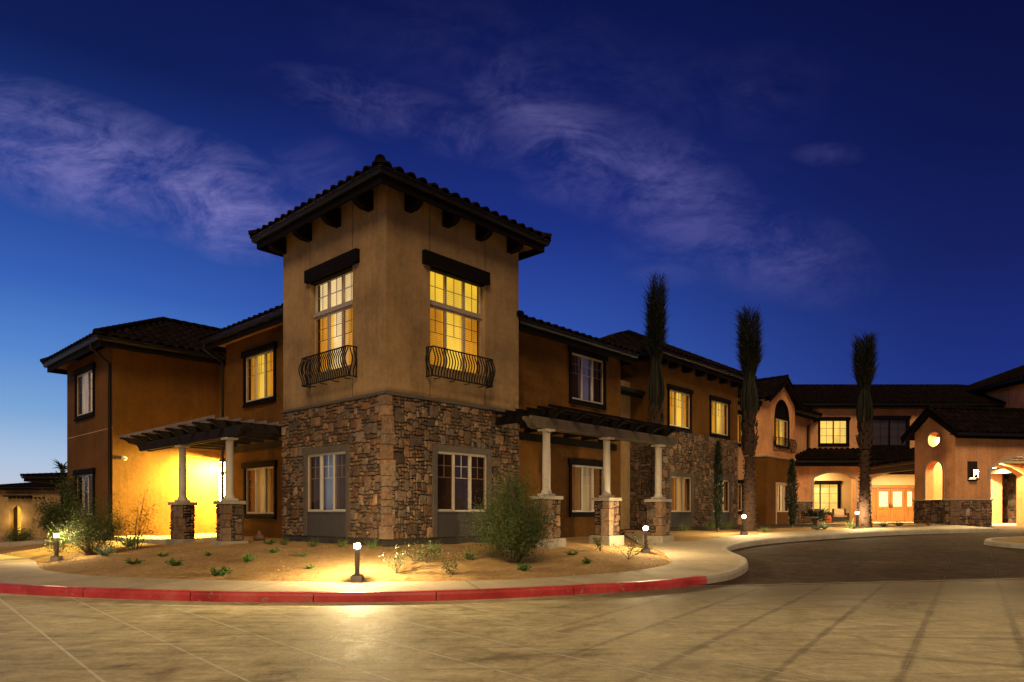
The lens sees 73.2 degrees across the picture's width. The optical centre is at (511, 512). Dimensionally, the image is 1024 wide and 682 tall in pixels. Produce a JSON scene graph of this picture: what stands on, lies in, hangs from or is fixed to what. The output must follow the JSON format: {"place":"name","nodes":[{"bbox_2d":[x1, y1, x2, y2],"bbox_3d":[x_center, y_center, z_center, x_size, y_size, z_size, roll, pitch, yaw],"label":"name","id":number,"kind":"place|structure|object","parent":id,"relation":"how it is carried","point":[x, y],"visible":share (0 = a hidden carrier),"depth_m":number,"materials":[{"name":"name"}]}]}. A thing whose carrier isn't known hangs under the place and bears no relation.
{"place":"outdoors","nodes":[
{"label":"outdoors","id":0,"kind":"place"},
{"bbox_2d":[0,535,247,546],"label":"footpath","id":1,"kind":"structure","parent":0,"point":[157,539],"depth_m":22.23,"materials":[{"name":"concrete"}]},
{"bbox_2d":[0,523,930,590],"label":"soil","id":2,"kind":"structure","parent":0,"point":[37,553],"depth_m":14.97,"materials":[{"name":"brown soil"}]},
{"bbox_2d":[1,524,37,541],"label":"flowering shrub","id":3,"kind":"object","parent":2,"relation":"on","point":[13,537],"visible":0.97,"depth_m":25.86,"materials":[{"name":"green plant"}]},
{"bbox_2d":[34,497,66,537],"bbox_3d":[-17.819,0.227,27.387,2.019,1.732,2.107,0,0,38],"label":"desert shrub","id":4,"kind":"object","parent":2,"relation":"on","point":[46,528],"visible":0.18,"depth_m":27.04,"materials":[{"name":"green plant"}]},
{"bbox_2d":[39,525,70,552],"bbox_3d":[-12.946,0.692,19.581,1.082,0.918,1.156,0,0,0],"label":"desert shrub","id":5,"kind":"object","parent":2,"relation":"on","point":[61,542],"visible":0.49,"depth_m":19.54,"materials":[{"name":"green plant"}]},
{"bbox_2d":[50,532,62,561],"bbox_3d":[-11.600,0.886,17.550,0.210,0.804,0.210,0,0,0],"label":"bollard light","id":6,"kind":"object","parent":2,"relation":"on","point":[56,557],"visible":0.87,"depth_m":17.51,"materials":[{"name":"metal"}]},
{"bbox_2d":[29,464,87,535],"bbox_3d":[-16.277,-0.432,25.595,2.910,2.877,3.150,0,0,0],"label":"desert shrub","id":7,"kind":"object","parent":2,"relation":"on","point":[55,511],"visible":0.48,"depth_m":25.03,"materials":[{"name":"green plant"}]},
{"bbox_2d":[39,479,136,554],"bbox_3d":[-11.041,0.124,18.264,2.293,1.994,2.207,0,0,0],"label":"desert shrub","id":8,"kind":"object","parent":2,"relation":"on","point":[86,530],"visible":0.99,"depth_m":18.04,"materials":[{"name":"green plant"}]},
{"bbox_2d":[91,543,119,555],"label":"agave plant","id":9,"kind":"object","parent":2,"relation":"on","point":[105,551],"visible":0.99,"depth_m":17.04,"materials":[{"name":"green plant"}]},
{"bbox_2d":[118,534,140,546],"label":"agave plant","id":10,"kind":"object","parent":2,"relation":"on","point":[128,543],"visible":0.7,"depth_m":19.97,"materials":[{"name":"green plant"}]},
{"bbox_2d":[124,558,145,564],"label":"groundcover plant","id":11,"kind":"object","parent":2,"relation":"on","point":[136,561],"visible":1,"depth_m":15.08,"materials":[{"name":"green plant"}]},
{"bbox_2d":[119,482,162,549],"bbox_3d":[-10.095,0.076,18.875,1.367,1.857,1.367,0,0,0],"label":"desert shrub","id":12,"kind":"object","parent":2,"relation":"on","point":[139,529],"visible":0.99,"depth_m":18.92,"materials":[{"name":"green plant"}]},
{"bbox_2d":[164,557,184,565],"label":"groundcover plant","id":13,"kind":"object","parent":2,"relation":"on","point":[172,562],"visible":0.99,"depth_m":14.44,"materials":[{"name":"green plant"}]},
{"bbox_2d":[118,415,282,544],"bbox_3d":[-8.866,-0.688,21.206,7.900,3.675,3.560,0,0,43],"label":"pergola","id":14,"kind":"object","parent":2,"relation":"on","point":[226,434],"visible":0.97,"depth_m":19.86,"materials":[{"name":"wood"}]},
{"bbox_2d":[209,565,233,575],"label":"groundcover plant","id":15,"kind":"object","parent":2,"relation":"on","point":[223,571],"visible":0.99,"depth_m":13.27,"materials":[{"name":"green plant"}]},
{"bbox_2d":[242,553,256,561],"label":"groundcover plant","id":16,"kind":"object","parent":2,"relation":"on","point":[246,558],"visible":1,"depth_m":14.25,"materials":[{"name":"green plant"}]},
{"bbox_2d":[253,530,264,540],"bbox_3d":[-7.194,0.652,19.622,0.330,0.310,0.335,0,0,0],"label":"stone ornament","id":17,"kind":"object","parent":2,"relation":"on","point":[258,536],"visible":0.85,"depth_m":19.53,"materials":[{"name":"brown stone"}]},
{"bbox_2d":[263,539,275,544],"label":"groundcover plant","id":18,"kind":"object","parent":2,"relation":"on","point":[268,542],"visible":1,"depth_m":17.57,"materials":[{"name":"green plant"}]},
{"bbox_2d":[265,547,280,552],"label":"groundcover plant","id":19,"kind":"object","parent":2,"relation":"on","point":[273,551],"visible":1,"depth_m":15.40,"materials":[{"name":"green plant"}]},
{"bbox_2d":[276,536,289,544],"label":"grass tuft","id":20,"kind":"object","parent":2,"relation":"on","point":[283,542],"visible":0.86,"depth_m":17.50,"materials":[{"name":"green plant"}]},
{"bbox_2d":[296,551,307,556],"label":"groundcover plant","id":21,"kind":"object","parent":2,"relation":"on","point":[303,555],"visible":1,"depth_m":14.62,"materials":[{"name":"green plant"}]},
{"bbox_2d":[301,536,320,546],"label":"grass tuft","id":22,"kind":"object","parent":2,"relation":"on","point":[313,544],"visible":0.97,"depth_m":16.58,"materials":[{"name":"green plant"}]},
{"bbox_2d":[335,536,349,546],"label":"grass tuft","id":23,"kind":"object","parent":2,"relation":"on","point":[343,545],"visible":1,"depth_m":15.97,"materials":[{"name":"green plant"}]},
{"bbox_2d":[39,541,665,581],"bbox_3d":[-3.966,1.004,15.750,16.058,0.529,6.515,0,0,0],"label":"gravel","id":24,"kind":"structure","parent":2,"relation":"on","point":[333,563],"depth_m":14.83,"materials":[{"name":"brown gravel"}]},
{"bbox_2d":[350,541,363,581],"bbox_3d":[-2.830,0.915,12.600,0.210,0.804,0.210,0,0,0],"label":"bollard light","id":25,"kind":"object","parent":2,"relation":"on","point":[357,576],"visible":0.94,"depth_m":12.56,"materials":[{"name":"metal"}]},
{"bbox_2d":[358,536,383,548],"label":"grass tuft","id":26,"kind":"object","parent":2,"relation":"on","point":[373,546],"visible":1,"depth_m":15.51,"materials":[{"name":"green plant"}]},
{"bbox_2d":[379,542,409,573],"bbox_3d":[-2.197,0.864,13.158,0.492,0.597,0.781,0,0,19],"label":"rose bush","id":27,"kind":"object","parent":2,"relation":"on","point":[396,562],"visible":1,"depth_m":13.16,"materials":[{"name":"green plant"}]},
{"bbox_2d":[398,542,430,561],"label":"rose bush","id":28,"kind":"object","parent":2,"relation":"on","point":[420,555],"visible":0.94,"depth_m":13.91,"materials":[{"name":"green plant"}]},
{"bbox_2d":[412,541,443,562],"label":"rose bush","id":29,"kind":"object","parent":2,"relation":"on","point":[426,555],"visible":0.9,"depth_m":13.98,"materials":[{"name":"green plant"}]},
{"bbox_2d":[422,538,445,552],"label":"grass tuft","id":30,"kind":"object","parent":2,"relation":"on","point":[435,549],"visible":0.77,"depth_m":15.02,"materials":[{"name":"green plant"}]},
{"bbox_2d":[435,550,462,574],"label":"rose bush","id":31,"kind":"object","parent":2,"relation":"on","point":[451,566],"visible":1,"depth_m":13.11,"materials":[{"name":"green plant"}]},
{"bbox_2d":[454,543,486,559],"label":"grass tuft","id":32,"kind":"object","parent":2,"relation":"on","point":[470,555],"visible":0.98,"depth_m":14.50,"materials":[{"name":"green plant"}]},
{"bbox_2d":[458,455,566,562],"bbox_3d":[0.035,-0.122,14.655,2.378,2.353,2.512,0,0,-27],"label":"desert shrub","id":33,"kind":"object","parent":2,"relation":"on","point":[516,532],"visible":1,"depth_m":14.31,"materials":[{"name":"green plant"}]},
{"bbox_2d":[516,561,530,570],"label":"groundcover plant","id":34,"kind":"object","parent":2,"relation":"on","point":[520,567],"visible":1,"depth_m":13.83,"materials":[{"name":"green plant"}]},
{"bbox_2d":[563,550,577,554],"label":"groundcover plant","id":35,"kind":"object","parent":2,"relation":"on","point":[570,553],"visible":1,"depth_m":16.03,"materials":[{"name":"green plant"}]},
{"bbox_2d":[581,556,592,563],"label":"groundcover plant","id":36,"kind":"object","parent":2,"relation":"on","point":[586,561],"visible":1,"depth_m":15.18,"materials":[{"name":"green plant"}]},
{"bbox_2d":[495,404,689,548],"bbox_3d":[2.174,-0.730,20.224,2.925,3.860,7.280,0,0,43],"label":"pergola","id":37,"kind":"object","parent":2,"relation":"on","point":[548,421],"visible":0.88,"depth_m":19.25,"materials":[{"name":"wood"}]},
{"bbox_2d":[589,532,602,550],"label":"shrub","id":38,"kind":"object","parent":2,"relation":"on","point":[597,543],"visible":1,"depth_m":17.23,"materials":[{"name":"green plant"}]},
{"bbox_2d":[611,535,654,559],"bbox_3d":[2.826,0.787,16.056,0.830,0.607,0.743,0,0,40],"label":"rose bush","id":39,"kind":"object","parent":2,"relation":"on","point":[629,552],"visible":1,"depth_m":16.10,"materials":[{"name":"green plant"}]},
{"bbox_2d":[641,525,649,552],"bbox_3d":[3.500,0.712,18.050,0.210,0.804,0.210,0,0,0],"label":"bollard light","id":40,"kind":"object","parent":2,"relation":"on","point":[645,543],"visible":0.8,"depth_m":18.01,"materials":[{"name":"metal"}]},
{"bbox_2d":[638,267,670,498],"bbox_3d":[5.389,-4.221,25.942,1.318,9.977,1.296,0,0,-42],"label":"palm tree","id":41,"kind":"object","parent":2,"relation":"on","point":[656,323],"visible":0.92,"depth_m":25.82,"materials":[{"name":"green plant"}]},
{"bbox_2d":[677,523,690,530],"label":"grass tuft","id":42,"kind":"object","parent":2,"relation":"on","point":[684,528],"visible":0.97,"depth_m":27.30,"materials":[{"name":"green plant"}]},
{"bbox_2d":[702,519,716,529],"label":"grass tuft","id":43,"kind":"object","parent":2,"relation":"on","point":[708,527],"visible":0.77,"depth_m":28.14,"materials":[{"name":"green plant"}]},
{"bbox_2d":[710,439,723,531],"bbox_3d":[7.890,-1.013,26.397,0.550,3.652,0.542,0,0,0],"label":"cypress tree","id":44,"kind":"object","parent":2,"relation":"on","point":[718,493],"visible":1,"depth_m":26.34,"materials":[{"name":"green plant"}]},
{"bbox_2d":[720,517,735,529],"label":"grass tuft","id":45,"kind":"object","parent":2,"relation":"on","point":[727,527],"visible":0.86,"depth_m":28.53,"materials":[{"name":"green plant"}]},
{"bbox_2d":[740,514,747,534],"bbox_3d":[8.200,0.439,24.350,0.210,0.804,0.210,0,0,0],"label":"bollard light","id":46,"kind":"object","parent":2,"relation":"on","point":[743,532],"visible":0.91,"depth_m":24.31,"materials":[{"name":"metal"}]},
{"bbox_2d":[733,303,764,531],"bbox_3d":[9.011,-3.649,26.235,1.382,8.809,1.302,0,0,31],"label":"palm tree","id":47,"kind":"object","parent":2,"relation":"on","point":[749,347],"visible":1,"depth_m":26.02,"materials":[{"name":"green plant"}]},
{"bbox_2d":[784,457,799,526],"bbox_3d":[12.201,-0.843,29.998,0.654,3.159,0.644,0,0,26],"label":"cypress tree","id":48,"kind":"object","parent":2,"relation":"on","point":[793,506],"visible":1,"depth_m":29.92,"materials":[{"name":"green plant"}]},
{"bbox_2d":[801,507,829,528],"bbox_3d":[12.328,0.208,27.978,1.217,0.985,1.338,0,0,0],"label":"fan palm","id":49,"kind":"object","parent":2,"relation":"on","point":[820,514],"visible":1,"depth_m":27.88,"materials":[{"name":"green plant"}]},
{"bbox_2d":[811,517,830,526],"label":"grass tuft","id":50,"kind":"object","parent":2,"relation":"on","point":[820,523],"visible":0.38,"depth_m":28.35,"materials":[{"name":"green plant"}]},
{"bbox_2d":[841,520,855,527],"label":"grass tuft","id":51,"kind":"object","parent":2,"relation":"on","point":[851,525],"visible":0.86,"depth_m":28.20,"materials":[{"name":"plant"}]},
{"bbox_2d":[853,511,860,528],"bbox_3d":[13.750,0.309,27.450,0.210,0.804,0.210,0,0,0],"label":"bollard light","id":52,"kind":"object","parent":2,"relation":"on","point":[857,526],"visible":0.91,"depth_m":27.41,"materials":[{"name":"metal"}]},
{"bbox_2d":[848,330,883,527],"bbox_3d":[14.360,-3.489,28.052,1.346,8.278,1.413,0,0,-43],"label":"palm tree","id":53,"kind":"object","parent":2,"relation":"on","point":[863,363],"visible":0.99,"depth_m":27.88,"materials":[{"name":"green plant"}]},
{"bbox_2d":[0,523,988,591],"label":"sidewalk","id":54,"kind":"structure","parent":0,"point":[697,558],"depth_m":13.13,"materials":[{"name":"concrete"}]},
{"bbox_2d":[0,521,1023,681],"bbox_3d":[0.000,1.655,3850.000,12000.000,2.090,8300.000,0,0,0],"label":"ground","id":55,"kind":"structure","parent":0,"point":[945,607],"depth_m":8.13,"materials":[{"name":"concrete"}]},
{"bbox_2d":[0,482,59,536],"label":"lodge building","id":56,"kind":"structure","parent":55,"relation":"on","point":[16,507],"depth_m":75.00,"materials":[{"name":"paint"}]},
{"bbox_2d":[20,472,66,502],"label":"pavilion building","id":57,"kind":"structure","parent":55,"relation":"on","point":[46,478],"depth_m":48.43,"materials":[{"name":"paint"}]},
{"bbox_2d":[0,583,89,596],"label":"red kerb","id":58,"kind":"structure","parent":55,"relation":"on","point":[42,590],"depth_m":11.69,"materials":[{"name":"paint"}]},
{"bbox_2d":[53,458,66,521],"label":"palm tree","id":59,"kind":"object","parent":55,"relation":"on","point":[59,466],"visible":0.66,"depth_m":51.36,"materials":[{"name":"green plant"}]},
{"bbox_2d":[83,587,196,600],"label":"red kerb","id":60,"kind":"structure","parent":55,"relation":"on","point":[140,594],"depth_m":11.14,"materials":[{"name":"paint"}]},
{"bbox_2d":[191,590,315,602],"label":"red kerb","id":61,"kind":"structure","parent":55,"relation":"on","point":[258,596],"depth_m":10.81,"materials":[{"name":"paint"}]},
{"bbox_2d":[314,590,435,602],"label":"red kerb","id":62,"kind":"structure","parent":55,"relation":"on","point":[365,596],"depth_m":10.82,"materials":[{"name":"paint"}]},
{"bbox_2d":[40,154,822,546],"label":"residence building","id":63,"kind":"structure","parent":55,"relation":"on","point":[390,356],"depth_m":19.03,"materials":[{"name":"paint"}]},
{"bbox_2d":[73,362,95,421],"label":"window","id":64,"kind":"structure","parent":63,"relation":"in","point":[87,383],"depth_m":24.99,"materials":[{"name":"glass"}]},
{"bbox_2d":[73,468,95,519],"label":"window","id":65,"kind":"structure","parent":63,"relation":"in","point":[88,474],"depth_m":24.84,"materials":[{"name":"glass"}]},
{"bbox_2d":[114,456,126,459],"bbox_3d":[-13.009,-1.830,22.918,0.195,0.146,0.342,0,0,43],"label":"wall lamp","id":66,"kind":"object","parent":63,"relation":"attached to","point":[121,457],"visible":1,"depth_m":22.92,"materials":[{"name":"paint"}]},
{"bbox_2d":[218,467,224,500],"bbox_3d":[-10.296,-0.440,24.910,1.290,2.440,0.110,0,0,43],"label":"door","id":67,"kind":"structure","parent":63,"relation":"in","point":[219,469],"depth_m":25.23,"materials":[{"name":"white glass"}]},
{"bbox_2d":[241,341,276,407],"bbox_3d":[-8.079,-4.400,22.197,2.230,1.840,0.280,0,0,43],"label":"window","id":68,"kind":"structure","parent":63,"relation":"in","point":[262,364],"depth_m":22.36,"materials":[{"name":"glass"}]},
{"bbox_2d":[241,460,277,518],"bbox_3d":[-8.068,-0.730,22.187,2.240,1.840,0.280,0,0,43],"label":"window","id":69,"kind":"structure","parent":63,"relation":"in","point":[263,480],"depth_m":22.36,"materials":[{"name":"plastic"}]},
{"bbox_2d":[303,443,350,536],"bbox_3d":[-4.708,-0.555,17.741,2.130,2.310,0.235,0,0,43],"label":"window","id":70,"kind":"structure","parent":63,"relation":"in","point":[329,515],"depth_m":17.85,"materials":[{"name":"grey glass"}]},
{"bbox_2d":[304,248,359,373],"bbox_3d":[-4.488,-5.022,17.589,2.360,2.755,0.440,0,0,43],"label":"window","id":71,"kind":"structure","parent":63,"relation":"in","point":[332,279],"depth_m":17.83,"materials":[{"name":"glass"}]},
{"bbox_2d":[422,249,489,374],"bbox_3d":[-1.502,-5.022,17.679,0.440,2.755,2.250,0,0,43],"label":"window","id":72,"kind":"structure","parent":63,"relation":"in","point":[455,286],"depth_m":17.86,"materials":[{"name":"yellow glass"}]},
{"bbox_2d":[432,444,491,536],"bbox_3d":[-1.328,-0.555,17.811,0.235,2.310,2.060,0,0,43],"label":"window","id":73,"kind":"structure","parent":63,"relation":"in","point":[458,472],"depth_m":17.76,"materials":[{"name":"grey glass"}]},
{"bbox_2d":[568,458,602,516],"bbox_3d":[2.467,-0.805,22.760,0.280,1.870,2.140,0,0,43],"label":"window","id":74,"kind":"structure","parent":63,"relation":"in","point":[585,476],"depth_m":22.69,"materials":[{"name":"glass"}]},
{"bbox_2d":[568,345,607,409],"bbox_3d":[2.457,-4.420,22.748,0.280,1.840,2.110,0,0,43],"label":"window","id":75,"kind":"structure","parent":63,"relation":"in","point":[584,372],"depth_m":22.89,"materials":[{"name":"glass"}]},
{"bbox_2d":[667,384,693,432],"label":"window","id":76,"kind":"structure","parent":63,"relation":"in","point":[677,401],"depth_m":29.66,"materials":[{"name":"glass"}]},
{"bbox_2d":[668,472,693,526],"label":"window","id":77,"kind":"structure","parent":63,"relation":"in","point":[679,513],"depth_m":29.74,"materials":[{"name":"glass"}]},
{"bbox_2d":[709,395,730,439],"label":"window","id":78,"kind":"structure","parent":63,"relation":"in","point":[717,406],"depth_m":32.40,"materials":[{"name":"glass"}]},
{"bbox_2d":[711,475,730,525],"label":"window","id":79,"kind":"structure","parent":63,"relation":"in","point":[726,515],"depth_m":32.82,"materials":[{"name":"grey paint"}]},
{"bbox_2d":[738,410,743,446],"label":"window","id":80,"kind":"structure","parent":63,"relation":"in","point":[740,416],"depth_m":35.93,"materials":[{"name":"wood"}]},
{"bbox_2d":[738,480,743,513],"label":"window","id":81,"kind":"structure","parent":63,"relation":"in","point":[740,486],"depth_m":35.90,"materials":[{"name":"glass"}]},
{"bbox_2d":[776,417,787,446],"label":"window","id":82,"kind":"structure","parent":63,"relation":"in","point":[781,424],"depth_m":37.71,"materials":[{"name":"glass"}]},
{"bbox_2d":[776,482,789,523],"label":"window","id":83,"kind":"structure","parent":63,"relation":"in","point":[781,491],"depth_m":37.61,"materials":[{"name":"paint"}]},
{"bbox_2d":[436,585,572,600],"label":"red kerb","id":84,"kind":"structure","parent":55,"relation":"on","point":[493,593],"depth_m":11.29,"materials":[{"name":"paint"}]},
{"bbox_2d":[571,576,706,594],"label":"red kerb","id":85,"kind":"structure","parent":55,"relation":"on","point":[578,589],"depth_m":12.40,"materials":[{"name":"paint"}]},
{"bbox_2d":[700,563,747,583],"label":"kerb","id":86,"kind":"structure","parent":55,"relation":"on","point":[739,569],"depth_m":14.42,"materials":[{"name":"concrete"}]},
{"bbox_2d":[721,542,746,550],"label":"kerb","id":87,"kind":"structure","parent":55,"relation":"on","point":[732,546],"depth_m":20.56,"materials":[{"name":"concrete"}]},
{"bbox_2d":[726,551,747,566],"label":"kerb","id":88,"kind":"structure","parent":55,"relation":"on","point":[743,560],"depth_m":16.97,"materials":[{"name":"concrete"}]},
{"bbox_2d":[743,537,790,546],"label":"kerb","id":89,"kind":"structure","parent":55,"relation":"on","point":[767,541],"depth_m":22.29,"materials":[{"name":"concrete"}]},
{"bbox_2d":[790,534,840,541],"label":"kerb","id":90,"kind":"structure","parent":55,"relation":"on","point":[813,537],"depth_m":23.76,"materials":[{"name":"concrete"}]},
{"bbox_2d":[841,531,890,537],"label":"kerb","id":91,"kind":"structure","parent":55,"relation":"on","point":[865,534],"depth_m":25.04,"materials":[{"name":"concrete"}]},
{"bbox_2d":[793,365,1023,522],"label":"entrance building","id":92,"kind":"structure","parent":55,"relation":"on","point":[827,467],"depth_m":42.50,"materials":[{"name":"beige paint"}]},
{"bbox_2d":[814,481,841,514],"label":"window","id":93,"kind":"structure","parent":92,"relation":"in","point":[827,494],"depth_m":42.66,"materials":[{"name":"yellow glass"}]},
{"bbox_2d":[818,417,850,445],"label":"window","id":94,"kind":"structure","parent":92,"relation":"in","point":[832,431],"depth_m":42.66,"materials":[{"name":"yellow glass"}]},
{"bbox_2d":[877,488,889,520],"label":"door","id":95,"kind":"structure","parent":92,"relation":"in","point":[883,494],"depth_m":47.03,"materials":[{"name":"brown wood"}]},
{"bbox_2d":[871,416,910,447],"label":"window","id":96,"kind":"structure","parent":92,"relation":"in","point":[888,430],"depth_m":42.66,"materials":[{"name":"black glass"}]},
{"bbox_2d":[890,488,903,520],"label":"door","id":97,"kind":"structure","parent":92,"relation":"in","point":[896,494],"depth_m":47.03,"materials":[{"name":"brown wood"}]},
{"bbox_2d":[890,529,941,534],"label":"kerb","id":98,"kind":"structure","parent":55,"relation":"on","point":[911,532],"depth_m":26.09,"materials":[{"name":"concrete"}]},
{"bbox_2d":[900,405,1023,526],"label":"portico","id":99,"kind":"structure","parent":55,"relation":"on","point":[950,442],"depth_m":30.52,"materials":[{"name":"beige paint"}]},
{"bbox_2d":[967,461,979,480],"bbox_3d":[20.168,-1.825,30.072,0.500,0.870,0.198,0,0,-11],"label":"wall sconce","id":100,"kind":"object","parent":99,"relation":"attached to","point":[972,472],"depth_m":30.11,"materials":[{"name":"brown metal"}]},
{"bbox_2d":[941,528,994,532],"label":"kerb","id":101,"kind":"structure","parent":55,"relation":"on","point":[976,530],"depth_m":26.82,"materials":[{"name":"concrete"}]},
{"bbox_2d":[984,536,1023,548],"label":"island kerb","id":102,"kind":"structure","parent":55,"relation":"on","point":[989,542],"depth_m":21.34,"materials":[{"name":"concrete"}]},
{"bbox_2d":[993,538,1023,542],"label":"island soil","id":103,"kind":"structure","parent":102,"relation":"in","point":[1015,540],"depth_m":22.09,"materials":[{"name":"brown soil"}]},
{"bbox_2d":[0,0,1023,483],"label":"sky","id":104,"kind":"structure","parent":0,"point":[839,169],"materials":[{"name":"blue"}]},
{"bbox_2d":[796,522,1015,524],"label":"terrace","id":105,"kind":"structure","parent":0,"point":[912,522],"depth_m":39.12,"materials":[{"name":"concrete"}]},
{"bbox_2d":[825,515,831,522],"bbox_3d":[18.350,0.365,40.000,0.380,0.470,0.374,0,0,0],"label":"garden stool","id":106,"kind":"object","parent":105,"relation":"on","point":[828,518],"visible":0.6,"depth_m":39.85,"materials":[{"name":"ceramic"}]},
{"bbox_2d":[830,509,849,522],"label":"armchair","id":107,"kind":"object","parent":105,"relation":"on","point":[838,515],"visible":0.91,"depth_m":40.86,"materials":[{"name":"fabric"}]}
]}

